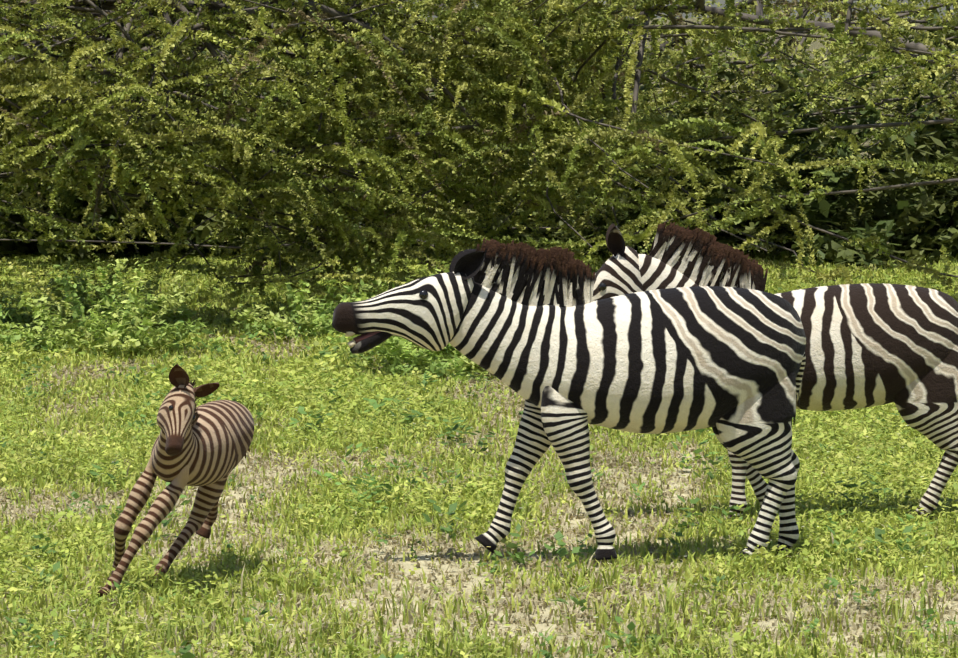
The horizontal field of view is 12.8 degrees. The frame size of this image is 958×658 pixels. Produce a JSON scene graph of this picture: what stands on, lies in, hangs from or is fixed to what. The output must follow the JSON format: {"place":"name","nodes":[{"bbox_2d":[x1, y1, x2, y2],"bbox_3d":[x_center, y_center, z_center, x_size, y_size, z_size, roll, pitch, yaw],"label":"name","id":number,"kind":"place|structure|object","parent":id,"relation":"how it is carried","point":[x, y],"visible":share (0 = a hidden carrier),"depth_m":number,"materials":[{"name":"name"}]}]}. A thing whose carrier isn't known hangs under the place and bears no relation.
{"place":"outdoors","nodes":[
{"label":"outdoors","id":0,"kind":"place"},
{"bbox_2d":[0,210,957,657],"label":"ground","id":1,"kind":"structure","parent":0,"point":[408,566],"depth_m":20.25,"materials":[{"name":"green plant"}]},
{"bbox_2d":[97,364,253,597],"bbox_3d":[-1.348,0.638,20.180,0.338,1.213,1.571,25,15,14],"label":"foal","id":2,"kind":"object","parent":1,"relation":"on","point":[205,447],"visible":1,"depth_m":19.84,"materials":[{"name":"multicoloured"}]},
{"bbox_2d":[0,0,590,312],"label":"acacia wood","id":3,"kind":"object","parent":1,"relation":"on","point":[297,237],"visible":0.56,"depth_m":35.84,"materials":[{"name":"green plant"}]},
{"bbox_2d":[0,0,705,304],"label":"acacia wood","id":4,"kind":"object","parent":1,"relation":"on","point":[266,13],"visible":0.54,"depth_m":36.54,"materials":[{"name":"green plant"}]},
{"bbox_2d":[0,2,957,384],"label":"bushes","id":5,"kind":"object","parent":1,"relation":"on","point":[902,216],"visible":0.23,"depth_m":45.10,"materials":[{"name":"green plant"}]},
{"bbox_2d":[10,0,957,243],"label":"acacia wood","id":6,"kind":"object","parent":1,"relation":"on","point":[778,60],"visible":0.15,"depth_m":45.78,"materials":[{"name":"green plant"}]},
{"bbox_2d":[332,238,805,560],"bbox_3d":[0.454,0.367,20.887,2.360,1.623,0.589,-1,4,-10],"label":"zebra","id":7,"kind":"object","parent":1,"relation":"on","point":[554,345],"visible":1,"depth_m":20.74,"materials":[{"name":"multicoloured"}]},
{"bbox_2d":[363,0,957,301],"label":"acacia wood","id":8,"kind":"object","parent":1,"relation":"on","point":[638,143],"visible":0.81,"depth_m":37.49,"materials":[{"name":"green plant"}]},
{"bbox_2d":[592,222,957,520],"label":"zebra","id":9,"kind":"object","parent":1,"relation":"on","point":[871,344],"visible":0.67,"depth_m":22.47,"materials":[{"name":"multicoloured"}]},
{"bbox_2d":[89,18,957,202],"bbox_3d":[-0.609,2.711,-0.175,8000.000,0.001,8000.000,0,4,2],"label":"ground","id":10,"kind":"structure","parent":0,"point":[815,45],"depth_m":279.17,"materials":[{"name":"grey"}]},
{"bbox_2d":[10,0,446,164],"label":"acacia wood","id":11,"kind":"object","parent":10,"relation":"on","point":[206,50],"depth_m":53.99,"materials":[{"name":"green plant"}]},
{"bbox_2d":[651,0,957,194],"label":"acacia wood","id":12,"kind":"object","parent":10,"relation":"on","point":[795,40],"visible":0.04,"depth_m":52.69,"materials":[{"name":"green plant"}]},
{"bbox_2d":[295,0,956,17],"label":"sky","id":13,"kind":"structure","parent":0,"point":[722,2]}
]}

